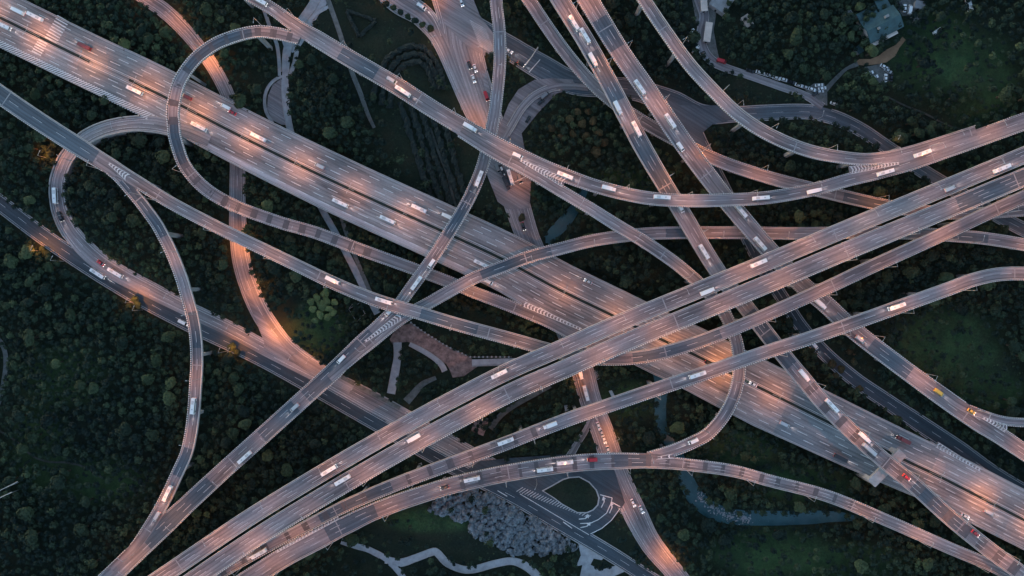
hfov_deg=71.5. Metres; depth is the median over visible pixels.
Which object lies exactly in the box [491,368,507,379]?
coach
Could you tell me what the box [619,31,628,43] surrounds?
broadleaf tree
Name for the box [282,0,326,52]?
plaza
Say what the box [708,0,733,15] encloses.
house
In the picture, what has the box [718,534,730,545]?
broadleaf tree
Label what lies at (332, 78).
broadleaf tree
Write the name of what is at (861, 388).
broadleaf tree
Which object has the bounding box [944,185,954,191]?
van
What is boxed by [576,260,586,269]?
broadleaf tree
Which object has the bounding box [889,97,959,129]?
road
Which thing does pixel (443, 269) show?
broadleaf tree
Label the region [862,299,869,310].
broadleaf tree
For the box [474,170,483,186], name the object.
coach
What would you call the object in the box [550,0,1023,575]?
viaduct
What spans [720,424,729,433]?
broadleaf tree
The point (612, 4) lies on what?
broadleaf tree
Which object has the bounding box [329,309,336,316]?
broadleaf tree
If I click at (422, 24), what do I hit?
broadleaf tree
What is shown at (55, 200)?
coach
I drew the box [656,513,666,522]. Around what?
broadleaf tree
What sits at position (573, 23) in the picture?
coach
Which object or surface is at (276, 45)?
road
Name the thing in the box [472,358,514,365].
footbridge
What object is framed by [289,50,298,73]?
road
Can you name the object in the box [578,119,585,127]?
broadleaf tree
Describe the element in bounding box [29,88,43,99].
broadleaf tree
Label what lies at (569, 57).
ramp bridge
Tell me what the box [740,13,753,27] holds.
hut
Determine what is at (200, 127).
coach
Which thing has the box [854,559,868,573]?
broadleaf tree
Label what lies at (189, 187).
broadleaf tree
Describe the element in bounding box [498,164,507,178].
coach
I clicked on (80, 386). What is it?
broadleaf tree
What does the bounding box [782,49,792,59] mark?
broadleaf tree
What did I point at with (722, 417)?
ramp bridge
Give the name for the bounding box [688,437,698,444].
van
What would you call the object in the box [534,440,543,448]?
broadleaf tree
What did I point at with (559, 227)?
river
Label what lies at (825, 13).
broadleaf tree
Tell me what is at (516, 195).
road
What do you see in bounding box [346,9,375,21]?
hedge
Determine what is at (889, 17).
house
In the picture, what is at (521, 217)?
broadleaf tree
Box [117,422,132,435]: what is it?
broadleaf tree
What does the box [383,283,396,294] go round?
broadleaf tree
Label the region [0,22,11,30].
coach
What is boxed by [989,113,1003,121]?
broadleaf tree
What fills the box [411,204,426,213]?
coach
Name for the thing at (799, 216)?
broadleaf tree
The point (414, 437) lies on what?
box lorry
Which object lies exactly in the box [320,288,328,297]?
broadleaf tree
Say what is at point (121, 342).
broadleaf tree
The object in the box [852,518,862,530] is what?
broadleaf tree
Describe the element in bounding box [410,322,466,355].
railing
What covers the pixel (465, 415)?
viaduct
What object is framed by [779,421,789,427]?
van
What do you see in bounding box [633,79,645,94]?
coach
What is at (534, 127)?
broadleaf tree
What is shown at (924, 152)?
coach
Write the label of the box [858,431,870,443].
box lorry
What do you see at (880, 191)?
broadleaf tree
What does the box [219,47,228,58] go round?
broadleaf tree
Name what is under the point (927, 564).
broadleaf tree
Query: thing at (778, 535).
broadleaf tree
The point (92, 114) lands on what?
broadleaf tree
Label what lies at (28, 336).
broadleaf tree
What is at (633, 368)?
broadleaf tree
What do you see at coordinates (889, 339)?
broadleaf tree
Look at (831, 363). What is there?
broadleaf tree
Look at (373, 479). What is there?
broadleaf tree
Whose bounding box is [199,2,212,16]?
broadleaf tree
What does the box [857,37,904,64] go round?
dirt path
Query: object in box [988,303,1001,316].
broadleaf tree
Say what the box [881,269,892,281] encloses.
broadleaf tree
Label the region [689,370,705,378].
coach
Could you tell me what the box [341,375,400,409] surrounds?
road
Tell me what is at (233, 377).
broadleaf tree
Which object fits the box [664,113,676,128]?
coach
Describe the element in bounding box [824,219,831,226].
broadleaf tree
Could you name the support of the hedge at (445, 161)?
on the ground at (372, 42)
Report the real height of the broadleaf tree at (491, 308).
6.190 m
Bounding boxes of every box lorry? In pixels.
[10,6,25,15]
[77,42,91,50]
[325,275,339,284]
[406,433,420,442]
[441,212,451,218]
[463,121,476,132]
[502,176,510,189]
[543,421,556,429]
[588,52,597,66]
[601,184,615,191]
[613,100,622,114]
[700,287,714,295]
[798,369,809,381]
[806,188,821,193]
[814,299,826,309]
[834,453,847,462]
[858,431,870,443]
[896,435,910,444]
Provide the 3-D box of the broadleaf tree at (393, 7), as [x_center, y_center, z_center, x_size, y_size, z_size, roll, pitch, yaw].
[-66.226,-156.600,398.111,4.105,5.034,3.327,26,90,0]
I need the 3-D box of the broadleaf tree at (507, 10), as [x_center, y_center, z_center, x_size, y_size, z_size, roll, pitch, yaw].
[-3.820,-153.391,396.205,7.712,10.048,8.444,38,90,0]
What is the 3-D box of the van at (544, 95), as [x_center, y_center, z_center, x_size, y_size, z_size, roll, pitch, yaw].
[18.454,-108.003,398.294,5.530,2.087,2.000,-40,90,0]
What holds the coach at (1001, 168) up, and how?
on the viaduct at (214, 540)
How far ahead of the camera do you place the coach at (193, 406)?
379.87 m
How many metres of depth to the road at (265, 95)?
399.62 m
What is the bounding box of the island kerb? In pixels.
[542,476,599,512]
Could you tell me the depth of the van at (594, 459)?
382.50 m
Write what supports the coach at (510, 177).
on the road at (516, 195)
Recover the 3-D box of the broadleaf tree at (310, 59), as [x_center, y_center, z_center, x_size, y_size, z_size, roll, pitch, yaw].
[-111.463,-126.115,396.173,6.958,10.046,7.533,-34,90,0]
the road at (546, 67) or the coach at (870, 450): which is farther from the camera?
the road at (546, 67)
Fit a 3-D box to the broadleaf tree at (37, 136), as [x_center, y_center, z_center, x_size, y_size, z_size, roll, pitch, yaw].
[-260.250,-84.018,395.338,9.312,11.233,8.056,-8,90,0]
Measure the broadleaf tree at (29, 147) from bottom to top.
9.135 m
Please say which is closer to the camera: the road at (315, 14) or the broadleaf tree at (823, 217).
the broadleaf tree at (823, 217)
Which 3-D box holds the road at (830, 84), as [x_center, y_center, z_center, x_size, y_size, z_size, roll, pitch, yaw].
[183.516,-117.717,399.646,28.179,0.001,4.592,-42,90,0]
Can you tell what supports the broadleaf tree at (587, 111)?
on the ground at (372, 42)
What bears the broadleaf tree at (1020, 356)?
on the ground at (372, 42)
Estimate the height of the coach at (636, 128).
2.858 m
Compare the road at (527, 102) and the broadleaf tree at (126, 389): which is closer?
the broadleaf tree at (126, 389)
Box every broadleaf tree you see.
[0,138,14,149]
[1,302,10,309]
[2,475,17,486]
[3,254,19,268]
[9,361,18,370]
[11,409,26,422]
[15,443,28,454]
[15,506,34,521]
[18,243,34,259]
[22,298,37,306]
[22,329,38,346]
[22,529,39,545]
[23,143,37,152]
[23,195,35,205]
[24,276,35,286]
[25,432,41,443]
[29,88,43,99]
[30,129,46,142]
[36,283,53,295]
[39,246,46,252]
[41,250,50,257]
[42,262,56,272]
[43,153,52,160]
[48,475,66,490]
[49,157,56,165]
[49,359,63,368]
[51,444,64,455]
[55,323,68,334]
[58,468,70,477]
[60,269,73,278]
[65,308,76,322]
[73,523,88,537]
[74,380,86,392]
[79,496,93,507]
[83,180,95,190]
[86,382,99,393]
[87,109,98,120]
[87,558,99,569]
[89,171,102,183]
[98,95,110,104]
[106,212,119,221]
[111,147,122,158]
[113,200,124,210]
[114,336,130,349]
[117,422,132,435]
[118,37,134,50]
[119,309,133,323]
[121,385,133,393]
[126,214,141,227]
[129,433,142,444]
[130,132,147,147]
[130,295,138,301]
[133,300,141,308]
[135,23,147,36]
[141,374,154,385]
[142,32,154,43]
[145,428,158,441]
[151,353,161,367]
[152,134,165,147]
[154,150,169,163]
[158,245,166,257]
[159,25,171,37]
[161,331,175,342]
[162,391,175,405]
[165,376,176,390]
[174,491,186,502]
[185,183,194,192]
[185,476,198,489]
[191,509,201,517]
[194,191,202,199]
[196,228,207,239]
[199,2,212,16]
[200,408,207,417]
[203,351,210,361]
[215,273,224,282]
[218,259,228,269]
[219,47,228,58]
[220,352,233,364]
[220,436,231,449]
[227,342,235,352]
[227,428,239,439]
[228,372,239,382]
[230,23,239,29]
[233,93,246,108]
[233,383,243,396]
[234,348,240,355]
[238,419,251,429]
[250,83,261,94]
[253,252,263,259]
[261,199,272,212]
[262,449,273,461]
[265,259,281,274]
[281,463,292,476]
[283,234,295,244]
[289,271,301,282]
[293,59,303,68]
[304,53,317,64]
[305,553,314,560]
[307,298,313,305]
[309,306,316,312]
[309,400,321,414]
[309,439,320,448]
[311,316,318,322]
[313,293,320,301]
[316,310,323,319]
[317,300,327,311]
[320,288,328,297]
[322,127,337,139]
[323,297,330,304]
[323,314,331,320]
[324,306,333,311]
[325,73,338,84]
[326,92,334,102]
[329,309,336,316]
[331,299,337,304]
[340,116,354,128]
[345,534,358,547]
[362,230,368,237]
[367,477,376,482]
[372,240,379,247]
[382,0,389,6]
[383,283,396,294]
[390,4,396,10]
[390,244,396,251]
[395,249,401,256]
[397,9,403,15]
[405,13,410,19]
[411,18,418,22]
[412,257,419,263]
[419,22,425,27]
[427,25,433,32]
[440,266,447,274]
[486,305,496,312]
[495,406,505,412]
[498,343,510,351]
[502,423,512,436]
[503,2,510,17]
[518,213,524,221]
[524,319,534,326]
[530,122,538,132]
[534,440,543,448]
[543,560,553,569]
[548,124,554,131]
[566,115,573,122]
[566,425,576,435]
[569,130,575,137]
[574,108,580,114]
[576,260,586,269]
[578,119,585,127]
[582,132,589,138]
[584,108,591,114]
[589,116,596,124]
[590,146,600,157]
[594,129,602,135]
[601,139,608,146]
[606,0,619,8]
[613,242,626,250]
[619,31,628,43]
[619,274,632,287]
[628,365,638,370]
[642,431,655,444]
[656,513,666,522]
[658,284,670,293]
[667,50,676,61]
[669,421,684,433]
[677,529,689,541]
[687,29,700,43]
[694,472,706,478]
[697,217,706,225]
[701,518,717,532]
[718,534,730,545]
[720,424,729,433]
[723,486,736,500]
[723,501,733,511]
[729,154,738,160]
[734,419,747,430]
[740,450,751,461]
[772,529,786,540]
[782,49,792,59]
[783,11,798,23]
[784,160,795,173]
[784,317,793,327]
[790,29,802,44]
[793,209,805,223]
[793,501,805,512]
[798,62,809,73]
[806,312,811,319]
[809,210,817,217]
[811,220,819,226]
[818,214,827,220]
[819,143,828,147]
[820,8,830,19]
[821,71,831,80]
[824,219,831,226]
[825,242,837,248]
[826,502,837,510]
[828,359,836,368]
[832,372,839,378]
[833,212,842,220]
[837,365,844,373]
[840,13,853,24]
[845,30,854,41]
[849,102,861,113]
[849,299,862,308]
[849,476,860,490]
[851,358,857,365]
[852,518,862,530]
[853,350,862,359]
[854,2,865,10]
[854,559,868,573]
[855,385,863,391]
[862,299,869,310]
[865,44,878,57]
[867,76,878,85]
[867,520,877,528]
[868,487,879,496]
[872,270,881,278]
[873,186,887,197]
[876,503,890,513]
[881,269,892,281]
[882,526,895,535]
[883,334,894,344]
[889,415,902,425]
[892,131,907,144]
[902,266,920,278]
[905,116,917,126]
[905,307,918,313]
[908,517,924,528]
[912,127,924,137]
[916,57,931,68]
[920,557,933,571]
[924,125,934,134]
[925,249,939,261]
[926,515,941,526]
[928,300,938,308]
[935,11,946,21]
[938,272,953,281]
[981,282,996,290]
[982,246,994,254]
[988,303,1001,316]
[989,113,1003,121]
[996,86,1012,101]
[1003,397,1016,405]
[1004,405,1020,416]
[1006,340,1023,352]
[1007,428,1015,434]
[1015,351,1023,361]
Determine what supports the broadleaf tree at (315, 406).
on the ground at (372, 42)
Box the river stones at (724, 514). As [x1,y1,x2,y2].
[695,492,752,524]
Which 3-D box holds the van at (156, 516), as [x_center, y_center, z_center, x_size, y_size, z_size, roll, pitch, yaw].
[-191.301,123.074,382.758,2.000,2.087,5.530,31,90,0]
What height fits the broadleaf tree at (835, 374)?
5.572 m
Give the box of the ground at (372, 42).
[0,0,1023,575]
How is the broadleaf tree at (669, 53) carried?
on the ground at (372, 42)
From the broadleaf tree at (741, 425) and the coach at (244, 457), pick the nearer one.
the coach at (244, 457)
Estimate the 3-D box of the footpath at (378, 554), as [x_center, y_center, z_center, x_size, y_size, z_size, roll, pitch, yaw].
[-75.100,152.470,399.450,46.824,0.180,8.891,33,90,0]
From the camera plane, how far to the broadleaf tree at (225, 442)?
391.33 m
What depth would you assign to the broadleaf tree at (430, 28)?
396.37 m
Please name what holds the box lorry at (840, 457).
on the viaduct at (560, 290)
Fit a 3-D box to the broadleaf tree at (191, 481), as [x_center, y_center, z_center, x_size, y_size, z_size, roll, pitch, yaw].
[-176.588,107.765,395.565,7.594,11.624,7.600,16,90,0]
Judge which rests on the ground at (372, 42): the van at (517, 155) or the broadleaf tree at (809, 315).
the broadleaf tree at (809, 315)
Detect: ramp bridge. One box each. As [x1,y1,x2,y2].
[0,83,1023,365]
[94,158,211,571]
[166,25,599,348]
[217,267,1023,575]
[236,452,1009,575]
[244,0,1023,206]
[327,226,1023,381]
[457,128,745,455]
[521,0,1023,219]
[635,0,976,169]
[940,387,1023,426]
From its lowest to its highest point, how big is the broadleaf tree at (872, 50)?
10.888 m
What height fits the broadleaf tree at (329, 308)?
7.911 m
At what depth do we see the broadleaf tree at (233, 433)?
390.25 m
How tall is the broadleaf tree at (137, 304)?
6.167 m
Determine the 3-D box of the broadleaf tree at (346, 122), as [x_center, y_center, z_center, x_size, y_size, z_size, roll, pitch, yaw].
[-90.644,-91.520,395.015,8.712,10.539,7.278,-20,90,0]
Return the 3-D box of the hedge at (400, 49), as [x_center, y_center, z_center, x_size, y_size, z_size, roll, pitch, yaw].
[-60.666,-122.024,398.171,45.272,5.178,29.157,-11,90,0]
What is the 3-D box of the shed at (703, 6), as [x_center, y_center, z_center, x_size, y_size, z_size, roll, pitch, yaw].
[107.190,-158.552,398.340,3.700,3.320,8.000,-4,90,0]
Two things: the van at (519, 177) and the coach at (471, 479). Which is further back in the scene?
the van at (519, 177)
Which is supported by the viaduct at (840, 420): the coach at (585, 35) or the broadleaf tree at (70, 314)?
the coach at (585, 35)
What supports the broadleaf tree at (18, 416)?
on the ground at (372, 42)
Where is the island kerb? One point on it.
(565, 505)
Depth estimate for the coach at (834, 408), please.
377.24 m
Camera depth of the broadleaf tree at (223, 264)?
392.06 m
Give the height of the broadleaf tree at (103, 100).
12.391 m
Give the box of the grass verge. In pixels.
[544,477,597,511]
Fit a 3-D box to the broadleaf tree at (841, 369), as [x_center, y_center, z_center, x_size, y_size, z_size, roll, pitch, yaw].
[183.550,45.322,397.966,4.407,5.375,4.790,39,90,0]
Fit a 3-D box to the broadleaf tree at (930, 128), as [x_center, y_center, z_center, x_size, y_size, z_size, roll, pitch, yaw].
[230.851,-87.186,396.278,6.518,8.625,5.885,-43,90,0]
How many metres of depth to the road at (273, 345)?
399.34 m
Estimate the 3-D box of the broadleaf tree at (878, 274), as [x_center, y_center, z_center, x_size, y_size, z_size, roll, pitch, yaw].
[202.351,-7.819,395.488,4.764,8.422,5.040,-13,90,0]
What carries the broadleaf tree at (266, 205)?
on the ground at (372, 42)
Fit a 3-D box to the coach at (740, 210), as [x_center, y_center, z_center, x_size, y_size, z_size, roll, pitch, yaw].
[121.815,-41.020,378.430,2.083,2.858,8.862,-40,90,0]
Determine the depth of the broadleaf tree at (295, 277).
390.76 m
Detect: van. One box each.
[56,211,63,221]
[153,511,160,521]
[177,319,186,325]
[182,93,192,100]
[221,103,230,109]
[290,403,299,411]
[314,163,324,169]
[337,355,345,363]
[386,76,396,83]
[416,2,425,10]
[427,259,435,268]
[483,91,488,100]
[494,163,500,172]
[512,152,522,158]
[517,174,522,183]
[540,91,549,99]
[587,457,596,461]
[676,142,684,151]
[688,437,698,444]
[716,58,725,63]
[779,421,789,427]
[855,335,864,343]
[907,5,912,14]
[933,388,943,396]
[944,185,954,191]
[984,509,993,515]
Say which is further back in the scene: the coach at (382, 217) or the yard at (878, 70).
the yard at (878, 70)
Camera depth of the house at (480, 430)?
395.75 m
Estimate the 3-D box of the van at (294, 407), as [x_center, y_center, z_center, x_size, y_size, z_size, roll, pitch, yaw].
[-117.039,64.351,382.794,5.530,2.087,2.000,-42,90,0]
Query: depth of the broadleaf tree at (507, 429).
391.96 m
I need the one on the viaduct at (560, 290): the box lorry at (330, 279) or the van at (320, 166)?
the van at (320, 166)
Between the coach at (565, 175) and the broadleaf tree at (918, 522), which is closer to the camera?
the coach at (565, 175)
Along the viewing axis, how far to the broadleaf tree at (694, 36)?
392.45 m
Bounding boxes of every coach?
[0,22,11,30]
[26,11,43,21]
[52,187,58,203]
[89,268,105,278]
[107,267,123,277]
[126,85,142,95]
[162,485,172,501]
[190,121,206,131]
[190,398,196,414]
[237,451,251,463]
[250,132,266,141]
[250,547,267,559]
[254,0,267,6]
[321,464,336,476]
[332,198,347,207]
[334,474,350,485]
[375,297,391,304]
[379,215,395,224]
[394,85,410,97]
[410,276,422,290]
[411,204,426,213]
[463,475,479,482]
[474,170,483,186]
[474,259,488,266]
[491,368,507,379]
[497,436,513,445]
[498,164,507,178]
[506,169,513,184]
[536,466,552,472]
[556,171,572,180]
[557,459,572,464]
[568,15,579,31]
[579,27,590,43]
[582,385,589,400]
[631,120,641,136]
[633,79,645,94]
[653,195,670,199]
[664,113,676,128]
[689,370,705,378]
[698,244,709,259]
[734,206,747,217]
[750,258,767,267]
[752,195,769,200]
[753,236,766,250]
[824,398,839,412]
[861,442,876,455]
[876,168,894,176]
[887,302,905,310]
[913,148,931,157]
[964,0,973,10]
[992,163,1011,173]
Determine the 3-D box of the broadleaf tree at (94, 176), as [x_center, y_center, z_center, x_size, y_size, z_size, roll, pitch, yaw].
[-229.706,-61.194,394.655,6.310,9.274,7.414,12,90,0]
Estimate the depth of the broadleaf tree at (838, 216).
393.43 m
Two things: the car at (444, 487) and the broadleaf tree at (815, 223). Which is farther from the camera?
the broadleaf tree at (815, 223)
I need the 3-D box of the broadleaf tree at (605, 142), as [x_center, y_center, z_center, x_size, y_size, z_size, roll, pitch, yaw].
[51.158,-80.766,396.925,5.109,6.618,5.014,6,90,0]
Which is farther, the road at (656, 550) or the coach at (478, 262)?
the road at (656, 550)
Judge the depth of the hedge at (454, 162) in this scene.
398.50 m
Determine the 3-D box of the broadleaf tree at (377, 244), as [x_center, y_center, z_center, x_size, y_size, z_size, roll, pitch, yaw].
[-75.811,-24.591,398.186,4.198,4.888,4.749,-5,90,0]
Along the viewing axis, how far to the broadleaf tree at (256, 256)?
393.13 m
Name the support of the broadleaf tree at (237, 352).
on the ground at (372, 42)
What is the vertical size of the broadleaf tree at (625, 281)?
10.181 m
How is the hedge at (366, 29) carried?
on the ground at (372, 42)
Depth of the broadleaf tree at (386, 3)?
396.11 m
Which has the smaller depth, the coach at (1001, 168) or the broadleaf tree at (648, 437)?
the coach at (1001, 168)
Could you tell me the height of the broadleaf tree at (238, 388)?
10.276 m
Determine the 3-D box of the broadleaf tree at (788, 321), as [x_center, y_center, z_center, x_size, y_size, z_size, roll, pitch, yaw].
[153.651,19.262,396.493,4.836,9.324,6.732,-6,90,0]
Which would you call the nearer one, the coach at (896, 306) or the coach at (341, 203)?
the coach at (896, 306)
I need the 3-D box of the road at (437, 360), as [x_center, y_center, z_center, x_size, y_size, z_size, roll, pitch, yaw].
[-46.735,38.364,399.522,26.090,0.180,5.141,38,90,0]
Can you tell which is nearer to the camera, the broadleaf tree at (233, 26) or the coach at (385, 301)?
the coach at (385, 301)
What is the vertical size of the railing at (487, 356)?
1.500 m
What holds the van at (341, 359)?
on the viaduct at (186, 505)
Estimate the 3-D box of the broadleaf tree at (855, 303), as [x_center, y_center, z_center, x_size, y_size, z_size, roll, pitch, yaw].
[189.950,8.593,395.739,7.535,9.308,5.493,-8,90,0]
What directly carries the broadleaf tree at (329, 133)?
on the ground at (372, 42)
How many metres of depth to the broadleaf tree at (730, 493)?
391.87 m
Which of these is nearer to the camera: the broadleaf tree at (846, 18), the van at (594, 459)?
the van at (594, 459)
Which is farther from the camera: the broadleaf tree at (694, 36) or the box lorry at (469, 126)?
the broadleaf tree at (694, 36)
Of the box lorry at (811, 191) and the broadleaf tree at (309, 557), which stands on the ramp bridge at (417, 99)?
the box lorry at (811, 191)
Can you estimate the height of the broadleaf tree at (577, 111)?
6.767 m
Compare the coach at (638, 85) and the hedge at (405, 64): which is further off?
the hedge at (405, 64)
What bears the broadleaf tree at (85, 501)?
on the ground at (372, 42)
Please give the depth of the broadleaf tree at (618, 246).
391.15 m
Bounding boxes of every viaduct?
[0,0,1023,549]
[98,0,505,575]
[148,146,1023,575]
[183,167,1023,575]
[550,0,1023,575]
[576,0,1023,461]
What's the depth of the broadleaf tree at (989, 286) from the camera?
391.86 m
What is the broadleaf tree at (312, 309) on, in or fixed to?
on the ground at (372, 42)
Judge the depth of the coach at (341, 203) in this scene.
388.31 m
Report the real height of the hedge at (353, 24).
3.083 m
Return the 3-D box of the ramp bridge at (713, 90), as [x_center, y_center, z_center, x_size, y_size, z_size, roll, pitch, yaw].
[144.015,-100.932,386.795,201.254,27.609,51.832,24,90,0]
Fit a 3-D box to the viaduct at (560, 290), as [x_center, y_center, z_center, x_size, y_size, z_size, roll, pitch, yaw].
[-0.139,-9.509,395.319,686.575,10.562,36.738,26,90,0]
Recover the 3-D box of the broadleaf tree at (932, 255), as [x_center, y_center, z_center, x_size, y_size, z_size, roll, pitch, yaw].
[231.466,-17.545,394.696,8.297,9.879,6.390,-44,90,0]
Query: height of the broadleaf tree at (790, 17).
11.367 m
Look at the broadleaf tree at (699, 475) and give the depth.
392.47 m
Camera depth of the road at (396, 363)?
399.50 m
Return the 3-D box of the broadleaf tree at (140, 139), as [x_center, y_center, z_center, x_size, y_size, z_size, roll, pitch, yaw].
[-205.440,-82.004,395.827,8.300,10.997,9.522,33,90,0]
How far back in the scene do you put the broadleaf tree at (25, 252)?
390.84 m
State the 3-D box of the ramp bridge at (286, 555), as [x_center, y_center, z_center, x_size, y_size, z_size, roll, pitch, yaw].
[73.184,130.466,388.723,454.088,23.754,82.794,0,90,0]
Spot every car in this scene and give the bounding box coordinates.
[440,485,448,489]
[472,64,477,72]
[584,279,592,284]
[787,79,794,84]
[884,68,891,73]
[902,473,910,480]
[967,408,975,414]
[971,529,978,536]
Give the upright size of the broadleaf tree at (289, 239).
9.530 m
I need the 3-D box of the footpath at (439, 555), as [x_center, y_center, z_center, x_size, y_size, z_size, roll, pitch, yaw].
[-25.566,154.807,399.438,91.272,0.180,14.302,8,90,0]
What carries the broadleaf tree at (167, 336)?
on the ground at (372, 42)
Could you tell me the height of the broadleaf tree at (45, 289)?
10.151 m
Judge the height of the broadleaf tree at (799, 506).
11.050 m
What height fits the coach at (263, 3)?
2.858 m
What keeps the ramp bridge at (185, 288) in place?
on the ground at (372, 42)
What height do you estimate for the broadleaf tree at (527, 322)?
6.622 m
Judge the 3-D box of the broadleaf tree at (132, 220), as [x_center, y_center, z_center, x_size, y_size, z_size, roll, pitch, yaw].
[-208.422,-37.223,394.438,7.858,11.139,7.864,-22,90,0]
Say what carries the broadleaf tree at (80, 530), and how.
on the ground at (372, 42)
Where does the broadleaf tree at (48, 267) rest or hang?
on the ground at (372, 42)
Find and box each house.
[471,418,487,435]
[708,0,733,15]
[856,0,903,45]
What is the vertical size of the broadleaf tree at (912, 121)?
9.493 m
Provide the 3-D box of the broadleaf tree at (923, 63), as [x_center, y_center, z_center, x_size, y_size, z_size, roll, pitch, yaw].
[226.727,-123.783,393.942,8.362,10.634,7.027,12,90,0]
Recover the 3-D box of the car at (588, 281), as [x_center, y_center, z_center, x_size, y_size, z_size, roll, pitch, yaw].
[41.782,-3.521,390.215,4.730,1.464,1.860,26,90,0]
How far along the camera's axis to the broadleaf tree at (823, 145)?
391.07 m
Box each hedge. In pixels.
[345,11,359,37]
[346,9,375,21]
[359,21,376,36]
[370,42,446,102]
[378,50,441,105]
[386,59,436,108]
[397,101,434,197]
[408,105,443,200]
[419,111,453,204]
[430,119,460,204]
[442,125,473,209]
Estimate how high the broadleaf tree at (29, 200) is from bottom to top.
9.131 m
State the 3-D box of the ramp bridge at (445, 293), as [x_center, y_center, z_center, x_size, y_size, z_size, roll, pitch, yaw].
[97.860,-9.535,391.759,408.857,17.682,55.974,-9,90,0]
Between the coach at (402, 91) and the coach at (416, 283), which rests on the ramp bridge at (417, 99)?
the coach at (402, 91)
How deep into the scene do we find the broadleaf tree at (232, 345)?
395.33 m
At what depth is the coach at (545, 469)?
381.03 m
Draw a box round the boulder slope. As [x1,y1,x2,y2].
[427,488,578,557]
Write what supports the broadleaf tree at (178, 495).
on the ground at (372, 42)
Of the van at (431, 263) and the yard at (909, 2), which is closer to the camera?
the van at (431, 263)
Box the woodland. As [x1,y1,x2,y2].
[0,0,1023,575]
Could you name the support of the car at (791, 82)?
on the ground at (372, 42)
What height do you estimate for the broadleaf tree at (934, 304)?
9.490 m
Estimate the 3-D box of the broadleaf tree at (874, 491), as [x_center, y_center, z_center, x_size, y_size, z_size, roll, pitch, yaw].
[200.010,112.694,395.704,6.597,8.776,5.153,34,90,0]
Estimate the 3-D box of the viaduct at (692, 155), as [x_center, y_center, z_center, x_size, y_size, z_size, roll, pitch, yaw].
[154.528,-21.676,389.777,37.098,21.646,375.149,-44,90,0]
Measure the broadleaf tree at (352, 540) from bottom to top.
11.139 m
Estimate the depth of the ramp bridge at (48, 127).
374.67 m
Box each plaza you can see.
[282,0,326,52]
[390,323,478,377]
[577,544,623,575]
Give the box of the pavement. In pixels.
[267,78,285,124]
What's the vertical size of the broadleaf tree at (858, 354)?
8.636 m
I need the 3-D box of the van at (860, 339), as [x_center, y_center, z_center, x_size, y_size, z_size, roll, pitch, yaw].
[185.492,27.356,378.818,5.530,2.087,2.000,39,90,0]
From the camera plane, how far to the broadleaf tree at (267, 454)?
390.79 m
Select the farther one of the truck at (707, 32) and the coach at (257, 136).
the truck at (707, 32)
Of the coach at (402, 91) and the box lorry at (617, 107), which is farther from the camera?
the box lorry at (617, 107)
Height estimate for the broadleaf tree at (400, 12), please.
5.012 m
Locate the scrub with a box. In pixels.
[0,0,1023,575]
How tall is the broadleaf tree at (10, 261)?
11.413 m
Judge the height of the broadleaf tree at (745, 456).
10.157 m
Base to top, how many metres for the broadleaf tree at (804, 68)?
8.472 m
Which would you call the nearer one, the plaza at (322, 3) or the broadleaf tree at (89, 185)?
the broadleaf tree at (89, 185)
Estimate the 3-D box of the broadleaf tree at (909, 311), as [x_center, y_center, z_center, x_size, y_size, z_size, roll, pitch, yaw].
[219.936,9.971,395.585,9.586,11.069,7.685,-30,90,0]
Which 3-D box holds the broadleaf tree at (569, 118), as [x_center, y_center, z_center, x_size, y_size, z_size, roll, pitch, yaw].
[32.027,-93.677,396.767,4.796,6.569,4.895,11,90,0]
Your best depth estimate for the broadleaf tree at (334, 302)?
392.32 m
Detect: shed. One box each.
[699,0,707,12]
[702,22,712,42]
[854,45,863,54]
[913,0,924,10]
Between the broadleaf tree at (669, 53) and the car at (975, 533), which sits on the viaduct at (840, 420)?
the car at (975, 533)
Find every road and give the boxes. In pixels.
[0,193,658,575]
[0,339,7,403]
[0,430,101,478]
[48,115,590,517]
[136,0,352,392]
[243,289,296,363]
[262,10,280,75]
[263,74,284,121]
[281,0,379,314]
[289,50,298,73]
[307,5,327,24]
[326,0,374,127]
[339,217,371,290]
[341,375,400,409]
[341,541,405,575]
[380,0,483,127]
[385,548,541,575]
[387,342,401,393]
[404,376,436,403]
[409,342,446,371]
[431,128,457,207]
[432,0,688,575]
[437,0,493,55]
[469,453,624,536]
[477,54,573,208]
[482,18,1023,236]
[488,386,550,429]
[501,83,587,139]
[566,418,593,454]
[665,98,732,147]
[694,0,824,109]
[703,132,1023,488]
[819,62,858,96]
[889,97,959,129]
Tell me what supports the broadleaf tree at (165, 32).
on the ground at (372, 42)
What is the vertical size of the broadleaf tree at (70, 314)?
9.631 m
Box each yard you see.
[692,0,718,57]
[805,83,826,104]
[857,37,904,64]
[864,64,889,82]
[896,0,914,15]
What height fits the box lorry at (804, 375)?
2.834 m
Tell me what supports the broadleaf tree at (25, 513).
on the ground at (372, 42)
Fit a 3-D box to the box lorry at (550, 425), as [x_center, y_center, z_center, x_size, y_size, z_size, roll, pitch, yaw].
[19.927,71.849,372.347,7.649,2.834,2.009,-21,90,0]
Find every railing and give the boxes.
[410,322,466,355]
[469,356,509,357]
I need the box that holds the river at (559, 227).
[544,189,853,525]
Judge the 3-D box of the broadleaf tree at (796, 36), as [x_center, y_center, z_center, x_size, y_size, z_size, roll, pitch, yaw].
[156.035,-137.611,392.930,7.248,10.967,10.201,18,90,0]
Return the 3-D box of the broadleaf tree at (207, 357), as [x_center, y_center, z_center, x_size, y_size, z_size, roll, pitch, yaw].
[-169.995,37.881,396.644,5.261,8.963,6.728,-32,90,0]
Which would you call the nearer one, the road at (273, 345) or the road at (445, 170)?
the road at (273, 345)
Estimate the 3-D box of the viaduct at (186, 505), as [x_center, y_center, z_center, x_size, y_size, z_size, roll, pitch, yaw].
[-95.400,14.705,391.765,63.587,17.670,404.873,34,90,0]

